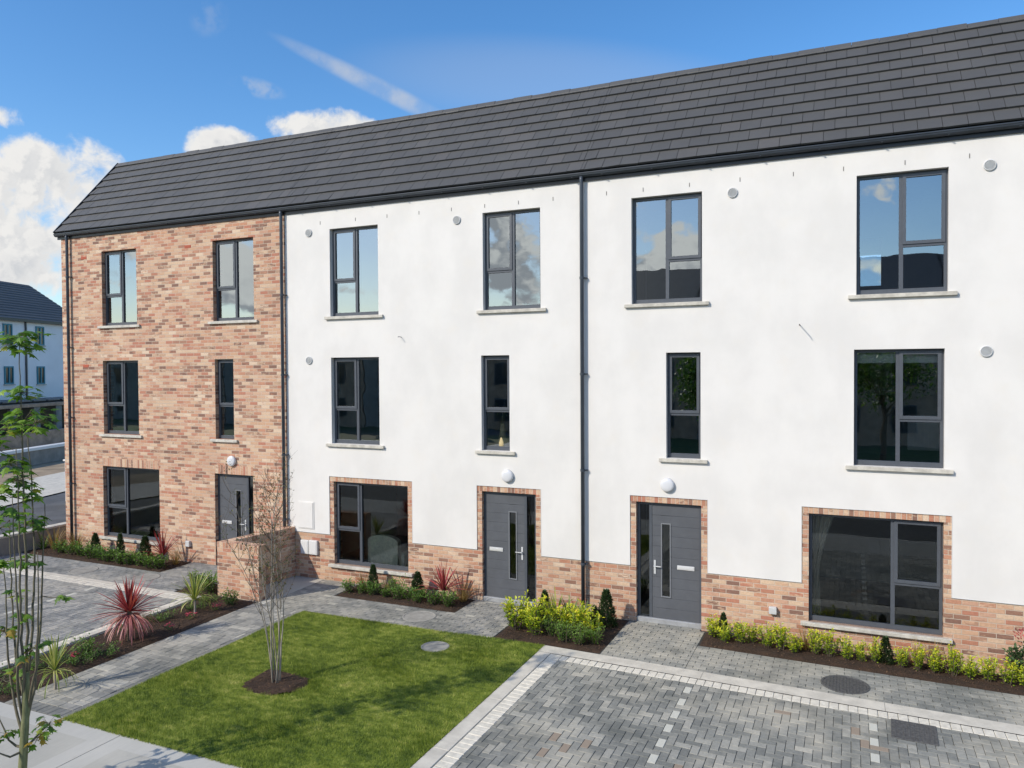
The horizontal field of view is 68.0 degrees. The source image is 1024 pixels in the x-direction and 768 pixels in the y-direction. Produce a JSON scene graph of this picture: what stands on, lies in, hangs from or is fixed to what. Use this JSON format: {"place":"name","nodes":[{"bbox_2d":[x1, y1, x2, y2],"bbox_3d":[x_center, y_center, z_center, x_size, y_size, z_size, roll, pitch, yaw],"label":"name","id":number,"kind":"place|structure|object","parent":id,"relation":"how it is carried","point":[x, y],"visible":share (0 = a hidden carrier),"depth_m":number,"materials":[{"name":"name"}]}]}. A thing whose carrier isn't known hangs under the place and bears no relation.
{"place":"outdoors","nodes":[
{"label":"outdoors","id":0,"kind":"place"},
{"bbox_2d":[0,281,63,399],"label":"apartment block","id":1,"kind":"structure","parent":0,"point":[23,307],"depth_m":52.73,"materials":[{"name":"paint"}]},
{"bbox_2d":[3,366,15,384],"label":"window","id":2,"kind":"structure","parent":1,"relation":"in","point":[8,370],"depth_m":49.61,"materials":[{"name":"teal"}]},
{"bbox_2d":[0,442,64,470],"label":"rendered low wall","id":3,"kind":"structure","parent":0,"point":[42,454],"depth_m":37.65,"materials":[{"name":"white paint"}]},
{"bbox_2d":[0,472,64,506],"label":"side footpath","id":4,"kind":"structure","parent":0,"point":[52,484],"depth_m":30.09,"materials":[{"name":"concrete"}]},
{"bbox_2d":[0,460,64,484],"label":"bare verge","id":5,"kind":"structure","parent":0,"point":[44,469],"depth_m":35.10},
{"bbox_2d":[0,492,65,534],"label":"side road","id":6,"kind":"structure","parent":0,"point":[55,509],"depth_m":25.09,"materials":[{"name":"grey asphalt"}]},
{"bbox_2d":[0,522,65,555],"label":"boundary wall","id":7,"kind":"structure","parent":6,"relation":"on","point":[4,546],"depth_m":19.36,"materials":[{"name":"concrete"}]},
{"bbox_2d":[0,552,217,661],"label":"paving","id":8,"kind":"structure","parent":0,"point":[61,618],"depth_m":15.35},
{"bbox_2d":[0,702,241,767],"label":"footpath","id":9,"kind":"structure","parent":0,"point":[69,744],"depth_m":9.06,"materials":[{"name":"concrete"}]},
{"bbox_2d":[0,331,75,767],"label":"street tree","id":10,"kind":"object","parent":9,"relation":"on","point":[25,706],"visible":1,"depth_m":8.03,"materials":[{"name":"green plant"}]},
{"bbox_2d":[5,580,519,717],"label":"path","id":11,"kind":"structure","parent":0,"point":[95,684],"depth_m":13.15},
{"bbox_2d":[402,611,435,621],"bbox_3d":[-1.704,4.268,13.933,0.620,0.023,0.620,0,1,24],"label":"manhole cover","id":12,"kind":"object","parent":11,"relation":"on","point":[417,616],"visible":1,"depth_m":13.91,"materials":[{"name":"concrete"}]},
{"bbox_2d":[63,610,543,767],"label":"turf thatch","id":13,"kind":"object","parent":0,"point":[332,755],"visible":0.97,"depth_m":10.33,"materials":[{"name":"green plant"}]},
{"bbox_2d":[243,669,309,695],"bbox_3d":[-3.408,4.298,10.970,0.960,0.082,0.800,0,1,24],"label":"tree pit","id":14,"kind":"object","parent":13,"relation":"on","point":[262,683],"visible":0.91,"depth_m":10.90,"materials":[{"name":"brown soil"}]},
{"bbox_2d":[214,440,301,682],"bbox_3d":[-3.708,2.637,11.053,1.239,3.462,1.980,-1,1,-12],"label":"multi stem tree","id":15,"kind":"object","parent":14,"relation":"on","point":[271,616],"visible":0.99,"depth_m":10.95,"materials":[{"name":"brown plant"}]},
{"bbox_2d":[421,641,449,651],"bbox_3d":[-1.254,4.290,12.386,0.470,0.023,0.470,0,1,24],"label":"manhole cover","id":16,"kind":"object","parent":13,"relation":"on","point":[434,646],"visible":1,"depth_m":12.39,"materials":[{"name":"metal"}]},
{"bbox_2d":[0,491,646,559],"bbox_3d":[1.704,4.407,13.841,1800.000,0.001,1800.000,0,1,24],"label":"ground","id":17,"kind":"structure","parent":0,"point":[64,491],"depth_m":26.65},
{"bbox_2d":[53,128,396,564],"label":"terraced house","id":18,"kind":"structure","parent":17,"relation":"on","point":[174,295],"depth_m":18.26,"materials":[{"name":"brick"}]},
{"bbox_2d":[97,249,140,328],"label":"window","id":19,"kind":"structure","parent":18,"relation":"in","point":[123,324],"depth_m":18.90,"materials":[{"name":"grey plastic"}]},
{"bbox_2d":[99,361,142,437],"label":"window","id":20,"kind":"structure","parent":18,"relation":"in","point":[116,433],"depth_m":18.95,"materials":[{"name":"grey plastic"}]},
{"bbox_2d":[99,466,158,545],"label":"window","id":21,"kind":"structure","parent":18,"relation":"in","point":[127,505],"depth_m":18.99,"materials":[{"name":"grey plastic"}]},
{"bbox_2d":[210,359,237,442],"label":"window","id":22,"kind":"structure","parent":18,"relation":"in","point":[225,437],"depth_m":17.61,"materials":[{"name":"grey plastic"}]},
{"bbox_2d":[208,238,257,323],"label":"window","id":23,"kind":"structure","parent":18,"relation":"in","point":[237,319],"depth_m":17.39,"materials":[{"name":"grey plastic"}]},
{"bbox_2d":[218,474,252,540],"bbox_3d":[-6.335,3.124,17.499,1.142,2.096,0.131,0,1,24],"label":"door","id":24,"kind":"structure","parent":18,"relation":"in","point":[235,483],"depth_m":17.54,"materials":[{"name":"grey"}]},
{"bbox_2d":[217,526,295,601],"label":"brick screen wall","id":25,"kind":"structure","parent":17,"relation":"on","point":[230,575],"depth_m":15.18,"materials":[{"name":"brown brick"}]},
{"bbox_2d":[280,82,658,610],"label":"terraced house","id":26,"kind":"structure","parent":0,"point":[422,340],"depth_m":15.34,"materials":[{"name":"paint"}]},
{"bbox_2d":[324,226,382,319],"bbox_3d":[-3.301,-2.333,15.981,1.460,1.921,0.225,0,1,24],"label":"window","id":27,"kind":"structure","parent":26,"relation":"in","point":[356,266],"depth_m":16.04,"materials":[{"name":"grey glass"}]},
{"bbox_2d":[326,357,384,448],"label":"window","id":28,"kind":"structure","parent":26,"relation":"in","point":[357,361],"depth_m":16.09,"materials":[{"name":"grey plastic"}]},
{"bbox_2d":[328,482,413,576],"bbox_3d":[-2.953,3.009,15.948,2.090,1.836,0.225,0,1,24],"label":"window","id":29,"kind":"structure","parent":26,"relation":"in","point":[360,486],"depth_m":16.11,"materials":[{"name":"grey plastic"}]},
{"bbox_2d":[368,534,407,565],"bbox_3d":[-2.597,3.629,16.419,0.884,0.855,0.714,0,1,24],"label":"armchair","id":30,"kind":"object","parent":26,"relation":"in","point":[384,548],"visible":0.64,"depth_m":16.08,"materials":[{"name":"beige fabric"}]},
{"bbox_2d":[475,355,515,454],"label":"window","id":31,"kind":"structure","parent":26,"relation":"in","point":[487,409],"depth_m":14.77,"materials":[{"name":"grey plastic"}]},
{"bbox_2d":[496,403,508,445],"bbox_3d":[-0.149,0.788,14.806,0.294,0.995,0.241,-1,1,-33],"label":"vase","id":32,"kind":"object","parent":26,"relation":"on","point":[502,441],"visible":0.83,"depth_m":14.77,"materials":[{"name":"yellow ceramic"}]},
{"bbox_2d":[483,491,535,606],"bbox_3d":[0.022,3.189,14.803,1.133,2.196,0.381,0,1,24],"label":"door","id":33,"kind":"structure","parent":26,"relation":"in","point":[498,583],"depth_m":14.74,"materials":[{"name":"grey"}]},
{"bbox_2d":[476,209,546,313],"bbox_3d":[0.006,-2.333,14.507,1.440,1.941,0.225,0,1,24],"label":"window","id":34,"kind":"structure","parent":26,"relation":"in","point":[512,215],"depth_m":14.57,"materials":[{"name":"grey plastic"}]},
{"bbox_2d":[0,546,1023,767],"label":"paving bed","id":35,"kind":"object","parent":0,"point":[663,697],"visible":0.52,"depth_m":10.30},
{"bbox_2d":[0,568,188,663],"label":"sett edging","id":36,"kind":"object","parent":35,"relation":"on","point":[179,599],"visible":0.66,"depth_m":15.77,"materials":[{"name":"grey stone"}]},
{"bbox_2d":[0,567,200,669],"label":"kerb","id":37,"kind":"structure","parent":35,"relation":"on","point":[102,630],"depth_m":14.85,"materials":[{"name":"concrete"}]},
{"bbox_2d":[22,545,190,571],"bbox_3d":[-9.941,4.204,18.516,4.820,0.062,0.955,0,1,24],"label":"planting bed","id":38,"kind":"object","parent":35,"relation":"on","point":[49,551],"visible":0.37,"depth_m":18.13,"materials":[{"name":"brown soil"}]},
{"bbox_2d":[138,536,153,560],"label":"conical shrub","id":39,"kind":"object","parent":38,"relation":"on","point":[144,546],"visible":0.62,"depth_m":18.06,"materials":[{"name":"green plant"}]},
{"bbox_2d":[140,529,179,563],"bbox_3d":[-8.201,3.812,17.727,1.025,0.921,0.971,-1,1,-22],"label":"red cordyline","id":40,"kind":"object","parent":38,"relation":"on","point":[161,545],"visible":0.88,"depth_m":17.75,"materials":[{"name":"brown plant"}]},
{"bbox_2d":[0,595,254,701],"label":"planting bed","id":41,"kind":"object","parent":35,"relation":"on","point":[180,621],"visible":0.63,"depth_m":12.85,"materials":[{"name":"brown soil"}]},
{"bbox_2d":[31,632,83,698],"bbox_3d":[-6.524,3.955,10.772,0.800,0.933,0.729,-1,1,-10],"label":"variegated cordyline","id":42,"kind":"object","parent":41,"relation":"on","point":[54,659],"visible":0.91,"depth_m":10.78,"materials":[{"name":"green plant"}]},
{"bbox_2d":[57,648,97,665],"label":"ground cover shrub","id":43,"kind":"object","parent":41,"relation":"on","point":[86,658],"visible":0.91,"depth_m":11.73,"materials":[{"name":"green plant"}]},
{"bbox_2d":[70,631,97,657],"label":"bright green shrub","id":44,"kind":"object","parent":41,"relation":"on","point":[89,645],"visible":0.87,"depth_m":11.99,"materials":[{"name":"green plant"}]},
{"bbox_2d":[82,640,121,658],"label":"ground cover shrub","id":45,"kind":"object","parent":41,"relation":"on","point":[111,651],"visible":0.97,"depth_m":12.04,"materials":[{"name":"green plant"}]},
{"bbox_2d":[90,573,161,645],"bbox_3d":[-6.442,3.762,12.777,1.153,1.174,0.975,-1,1,-18],"label":"red cordyline","id":46,"kind":"object","parent":41,"relation":"on","point":[133,619],"visible":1,"depth_m":12.66,"materials":[{"name":"brown plant"}]},
{"bbox_2d":[170,571,216,612],"bbox_3d":[-5.901,3.896,14.165,0.869,0.873,0.788,-1,1,-11],"label":"variegated cordyline","id":47,"kind":"object","parent":41,"relation":"on","point":[194,593],"visible":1,"depth_m":14.12,"materials":[{"name":"green plant"}]},
{"bbox_2d":[220,587,238,605],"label":"evergreen shrub","id":48,"kind":"object","parent":41,"relation":"on","point":[231,599],"visible":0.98,"depth_m":14.64,"materials":[{"name":"green plant"}]},
{"bbox_2d":[176,584,217,595],"bbox_3d":[-6.314,4.240,15.747,1.040,0.058,0.800,0,1,24],"label":"planting bed","id":49,"kind":"object","parent":35,"relation":"on","point":[215,591],"visible":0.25,"depth_m":15.54,"materials":[{"name":"brown plant"}]},
{"bbox_2d":[195,570,217,592],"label":"evergreen shrub","id":50,"kind":"object","parent":49,"relation":"on","point":[210,587],"visible":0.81,"depth_m":15.43,"materials":[{"name":"green plant"}]},
{"bbox_2d":[259,576,322,603],"bbox_3d":[-4.885,4.248,15.767,0.991,0.008,1.836,0,1,24],"label":"concrete pad","id":51,"kind":"object","parent":35,"relation":"on","point":[299,582],"visible":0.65,"depth_m":15.97,"materials":[{"name":"grey concrete"}]},
{"bbox_2d":[336,586,473,612],"bbox_3d":[-2.147,4.227,15.088,2.730,0.060,0.870,0,1,24],"label":"planting bed","id":52,"kind":"object","parent":35,"relation":"on","point":[379,597],"visible":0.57,"depth_m":14.82,"materials":[{"name":"brown soil"}]},
{"bbox_2d":[408,571,426,595],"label":"conical shrub","id":53,"kind":"object","parent":52,"relation":"on","point":[417,580],"visible":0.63,"depth_m":15.09,"materials":[{"name":"green plant"}]},
{"bbox_2d":[413,562,471,600],"bbox_3d":[-1.324,3.844,14.892,1.173,0.888,0.949,0,1,9],"label":"red cordyline","id":54,"kind":"object","parent":52,"relation":"on","point":[442,584],"visible":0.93,"depth_m":14.80,"materials":[{"name":"brown plant"}]},
{"bbox_2d":[495,612,627,652],"bbox_3d":[0.893,4.245,13.248,1.880,0.060,1.755,0,1,24],"label":"planting bed","id":55,"kind":"object","parent":35,"relation":"on","point":[522,634],"visible":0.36,"depth_m":12.74,"materials":[{"name":"brown soil"}]},
{"bbox_2d":[499,595,528,629],"bbox_3d":[0.014,3.982,13.141,0.529,0.642,0.538,0,1,24],"label":"golden shrub","id":56,"kind":"object","parent":55,"relation":"on","point":[513,618],"visible":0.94,"depth_m":13.11,"materials":[{"name":"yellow plant"}]},
{"bbox_2d":[523,597,545,635],"bbox_3d":[0.362,3.965,12.837,0.400,0.691,0.416,-1,1,-9],"label":"golden shrub","id":57,"kind":"object","parent":55,"relation":"on","point":[530,612],"visible":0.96,"depth_m":12.81,"materials":[{"name":"yellow plant"}]},
{"bbox_2d":[538,593,561,631],"bbox_3d":[0.637,3.959,13.022,0.437,0.689,0.436,0,1,21],"label":"golden shrub","id":58,"kind":"object","parent":55,"relation":"on","point":[548,610],"visible":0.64,"depth_m":13.04,"materials":[{"name":"yellow plant"}]},
{"bbox_2d":[555,603,574,632],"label":"golden shrub","id":59,"kind":"object","parent":55,"relation":"on","point":[565,612],"visible":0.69,"depth_m":12.93,"materials":[{"name":"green plant"}]},
{"bbox_2d":[554,616,578,641],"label":"bright green shrub","id":60,"kind":"object","parent":55,"relation":"on","point":[561,632],"visible":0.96,"depth_m":12.53,"materials":[{"name":"green plant"}]},
{"bbox_2d":[567,621,589,645],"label":"bright green shrub","id":61,"kind":"object","parent":55,"relation":"on","point":[580,637],"visible":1,"depth_m":12.38,"materials":[{"name":"green plant"}]},
{"bbox_2d":[566,599,593,634],"bbox_3d":[1.158,3.972,12.804,0.496,0.663,0.488,0,1,1],"label":"golden shrub","id":62,"kind":"object","parent":55,"relation":"on","point":[578,611],"visible":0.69,"depth_m":12.75,"materials":[{"name":"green plant"}]},
{"bbox_2d":[577,605,604,639],"bbox_3d":[1.307,3.988,12.622,0.376,0.626,0.373,-1,1,-28],"label":"golden shrub","id":63,"kind":"object","parent":55,"relation":"on","point":[588,619],"visible":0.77,"depth_m":12.62,"materials":[{"name":"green plant"}]},
{"bbox_2d":[585,621,605,644],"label":"bright green shrub","id":64,"kind":"object","parent":55,"relation":"on","point":[594,636],"visible":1,"depth_m":12.39,"materials":[{"name":"green plant"}]},
{"bbox_2d":[595,588,617,628],"bbox_3d":[1.661,3.935,13.340,0.441,0.688,0.428,0,1,23],"label":"conical shrub","id":65,"kind":"object","parent":55,"relation":"on","point":[607,612],"visible":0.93,"depth_m":13.30,"materials":[{"name":"green plant"}]},
{"bbox_2d":[410,645,1023,767],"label":"kerb","id":66,"kind":"structure","parent":35,"relation":"on","point":[437,752],"depth_m":10.40,"materials":[{"name":"concrete"}]},
{"bbox_2d":[432,654,1023,767],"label":"sett edging","id":67,"kind":"object","parent":35,"relation":"on","point":[468,741],"visible":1,"depth_m":10.19,"materials":[{"name":"grey stone"}]},
{"bbox_2d":[451,660,1023,767],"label":"parking bay","id":68,"kind":"object","parent":35,"relation":"on","point":[848,732],"visible":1,"depth_m":9.38,"materials":[{"name":"grey stone"}]},
{"bbox_2d":[891,719,938,745],"bbox_3d":[4.984,4.316,9.408,0.510,0.024,0.540,0,1,26],"label":"manhole cover","id":69,"kind":"object","parent":68,"relation":"on","point":[913,732],"visible":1,"depth_m":9.38,"materials":[{"name":"metal"}]},
{"bbox_2d":[700,633,1023,695],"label":"planting bed","id":70,"kind":"object","parent":35,"relation":"on","point":[923,673],"visible":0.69,"depth_m":11.48,"materials":[{"name":"brown soil"}]},
{"bbox_2d":[704,613,718,636],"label":"golden shrub","id":71,"kind":"object","parent":70,"relation":"on","point":[714,623],"visible":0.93,"depth_m":12.71,"materials":[{"name":"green plant"}]},
{"bbox_2d":[714,619,731,642],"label":"golden shrub","id":72,"kind":"object","parent":70,"relation":"on","point":[723,633],"visible":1,"depth_m":12.46,"materials":[{"name":"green plant"}]},
{"bbox_2d":[729,620,750,643],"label":"golden shrub","id":73,"kind":"object","parent":70,"relation":"on","point":[739,637],"visible":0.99,"depth_m":12.41,"materials":[{"name":"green plant"}]},
{"bbox_2d":[757,621,777,648],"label":"golden shrub","id":74,"kind":"object","parent":70,"relation":"on","point":[769,638],"visible":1,"depth_m":12.24,"materials":[{"name":"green plant"}]},
{"bbox_2d":[771,620,791,649],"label":"golden shrub","id":75,"kind":"object","parent":70,"relation":"on","point":[781,638],"visible":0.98,"depth_m":12.15,"materials":[{"name":"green plant"}]},
{"bbox_2d":[785,633,803,652],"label":"golden shrub","id":76,"kind":"object","parent":70,"relation":"on","point":[794,646],"visible":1,"depth_m":11.99,"materials":[{"name":"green plant"}]},
{"bbox_2d":[806,628,824,654],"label":"golden shrub","id":77,"kind":"object","parent":70,"relation":"on","point":[815,641],"visible":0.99,"depth_m":11.92,"materials":[{"name":"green plant"}]},
{"bbox_2d":[819,628,843,656],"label":"golden shrub","id":78,"kind":"object","parent":70,"relation":"on","point":[829,641],"visible":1,"depth_m":11.82,"materials":[{"name":"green plant"}]},
{"bbox_2d":[838,633,855,659],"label":"golden shrub","id":79,"kind":"object","parent":70,"relation":"on","point":[846,652],"visible":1,"depth_m":11.67,"materials":[{"name":"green plant"}]},
{"bbox_2d":[865,636,882,662],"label":"golden shrub","id":80,"kind":"object","parent":70,"relation":"on","point":[875,650],"visible":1,"depth_m":11.58,"materials":[{"name":"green plant"}]},
{"bbox_2d":[876,635,894,665],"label":"conical shrub","id":81,"kind":"object","parent":70,"relation":"on","point":[887,654],"visible":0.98,"depth_m":11.55,"materials":[{"name":"green plant"}]},
{"bbox_2d":[893,646,910,667],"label":"golden shrub","id":82,"kind":"object","parent":70,"relation":"on","point":[901,659],"visible":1,"depth_m":11.38,"materials":[{"name":"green plant"}]},
{"bbox_2d":[908,642,927,669],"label":"golden shrub","id":83,"kind":"object","parent":70,"relation":"on","point":[920,658],"visible":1,"depth_m":11.26,"materials":[{"name":"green plant"}]},
{"bbox_2d":[927,646,946,673],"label":"golden shrub","id":84,"kind":"object","parent":70,"relation":"on","point":[933,666],"visible":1,"depth_m":11.15,"materials":[{"name":"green plant"}]},
{"bbox_2d":[941,641,965,676],"bbox_3d":[6.456,4.039,11.095,0.279,0.519,0.290,-1,1,-21],"label":"golden shrub","id":85,"kind":"object","parent":70,"relation":"on","point":[952,654],"visible":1,"depth_m":11.07,"materials":[{"name":"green plant"}]},
{"bbox_2d":[958,655,981,678],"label":"golden shrub","id":86,"kind":"object","parent":70,"relation":"on","point":[971,671],"visible":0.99,"depth_m":10.97,"materials":[{"name":"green plant"}]},
{"bbox_2d":[977,655,999,681],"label":"golden shrub","id":87,"kind":"object","parent":70,"relation":"on","point":[988,672],"visible":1,"depth_m":10.84,"materials":[{"name":"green plant"}]},
{"bbox_2d":[993,656,1019,685],"bbox_3d":[7.024,4.080,10.744,0.296,0.432,0.301,-1,1,-28],"label":"golden shrub","id":88,"kind":"object","parent":70,"relation":"on","point":[1007,679],"visible":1,"depth_m":10.73,"materials":[{"name":"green plant"}]},
{"bbox_2d":[1002,628,1023,679],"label":"golden shrub","id":89,"kind":"object","parent":70,"relation":"on","point":[1016,655],"visible":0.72,"depth_m":10.93,"materials":[{"name":"green plant"}]},
{"bbox_2d":[0,0,1023,306],"label":"sky","id":90,"kind":"structure","parent":0,"point":[88,87],"materials":[{"name":"blue"}]},
{"bbox_2d":[580,14,1023,675],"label":"terraced house","id":91,"kind":"structure","parent":0,"point":[742,426],"depth_m":12.69,"materials":[{"name":"paint"}]},
{"bbox_2d":[624,193,708,307],"bbox_3d":[2.713,-2.326,13.300,1.477,1.941,0.225,0,1,24],"label":"window","id":92,"kind":"structure","parent":91,"relation":"in","point":[666,302],"depth_m":13.31,"materials":[{"name":"grey metal"}]},
{"bbox_2d":[637,501,700,630],"bbox_3d":[2.833,3.197,13.550,1.146,2.196,0.381,0,1,24],"label":"door","id":93,"kind":"structure","parent":91,"relation":"in","point":[682,608],"depth_m":13.39,"materials":[{"name":"grey"}]},
{"bbox_2d":[659,352,707,463],"bbox_3d":[2.998,0.410,13.236,0.835,1.911,0.225,0,1,24],"label":"window","id":94,"kind":"structure","parent":91,"relation":"in","point":[697,412],"depth_m":13.25,"materials":[{"name":"grey metal"}]},
{"bbox_2d":[813,516,833,614],"bbox_3d":[5.249,2.973,12.697,0.400,1.950,0.080,0,1,24],"label":"curtain","id":95,"kind":"object","parent":91,"relation":"hanging from","point":[821,526],"visible":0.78,"depth_m":12.74,"materials":[{"name":"grey fabric"}]},
{"bbox_2d":[860,237,881,287],"bbox_3d":[6.934,-2.347,14.674,0.400,0.950,0.030,0,-3,24],"label":"wall mirror","id":96,"kind":"object","parent":91,"relation":"attached to","point":[870,262],"depth_m":14.67,"materials":[{"name":"mirror"}]},
{"bbox_2d":[857,352,895,362],"bbox_3d":[5.825,-0.425,12.112,0.570,0.180,0.040,0,1,24],"label":"roller blind","id":97,"kind":"object","parent":91,"relation":"attached to","point":[887,357],"visible":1,"depth_m":12.11,"materials":[{"name":"white"}]},
{"bbox_2d":[800,513,952,643],"bbox_3d":[5.753,3.034,12.067,2.168,1.836,0.225,0,1,24],"label":"window","id":98,"kind":"structure","parent":91,"relation":"in","point":[894,580],"depth_m":11.97,"materials":[{"name":"grey metal"}]},
{"bbox_2d":[870,363,891,394],"bbox_3d":[6.997,-0.132,14.389,0.360,0.670,0.300,0,1,24],"label":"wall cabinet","id":99,"kind":"object","parent":91,"relation":"attached to","point":[880,378],"depth_m":14.26,"materials":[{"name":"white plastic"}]},
{"bbox_2d":[845,349,953,473],"bbox_3d":[6.041,0.411,11.879,1.500,1.906,0.225,0,1,24],"label":"window","id":100,"kind":"structure","parent":91,"relation":"in","point":[899,417],"depth_m":11.87,"materials":[{"name":"grey metal"}]},
{"bbox_2d":[848,169,957,298],"bbox_3d":[6.057,-2.316,11.810,1.510,1.941,0.225,0,1,24],"label":"window","id":101,"kind":"structure","parent":91,"relation":"in","point":[930,291],"depth_m":11.80,"materials":[{"name":"grey metal"}]},
{"bbox_2d":[903,354,937,362],"bbox_3d":[6.377,-0.423,11.866,0.560,0.180,0.040,0,1,24],"label":"roller blind","id":102,"kind":"object","parent":91,"relation":"attached to","point":[920,358],"visible":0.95,"depth_m":11.86,"materials":[{"name":"white fabric"}]},
{"bbox_2d":[907,415,939,450],"bbox_3d":[7.287,0.861,13.387,0.550,0.620,0.095,0,1,24],"label":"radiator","id":103,"kind":"object","parent":91,"relation":"attached to","point":[923,436],"visible":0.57,"depth_m":13.36,"materials":[{"name":"white metal"}]},
{"bbox_2d":[601,621,1023,725],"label":"paving","id":104,"kind":"structure","parent":0,"point":[628,644],"depth_m":11.24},
{"bbox_2d":[820,675,869,694],"bbox_3d":[4.751,4.291,10.826,0.650,0.023,0.650,0,1,24],"label":"manhole cover","id":105,"kind":"object","parent":104,"relation":"on","point":[844,684],"visible":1,"depth_m":10.81,"materials":[{"name":"metal"}]},
{"label":"shelter yard","id":106,"kind":"structure","parent":0,"visible":0},
{"bbox_2d":[0,397,63,435],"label":"bike shelter","id":107,"kind":"object","parent":106,"relation":"on","point":[48,403],"visible":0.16,"depth_m":48.96,"materials":[{"name":"black plastic"}]},
{"bbox_2d":[0,428,64,450],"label":"garden wall","id":108,"kind":"structure","parent":106,"relation":"on","point":[55,436],"depth_m":41.89,"materials":[{"name":"grey concrete"}]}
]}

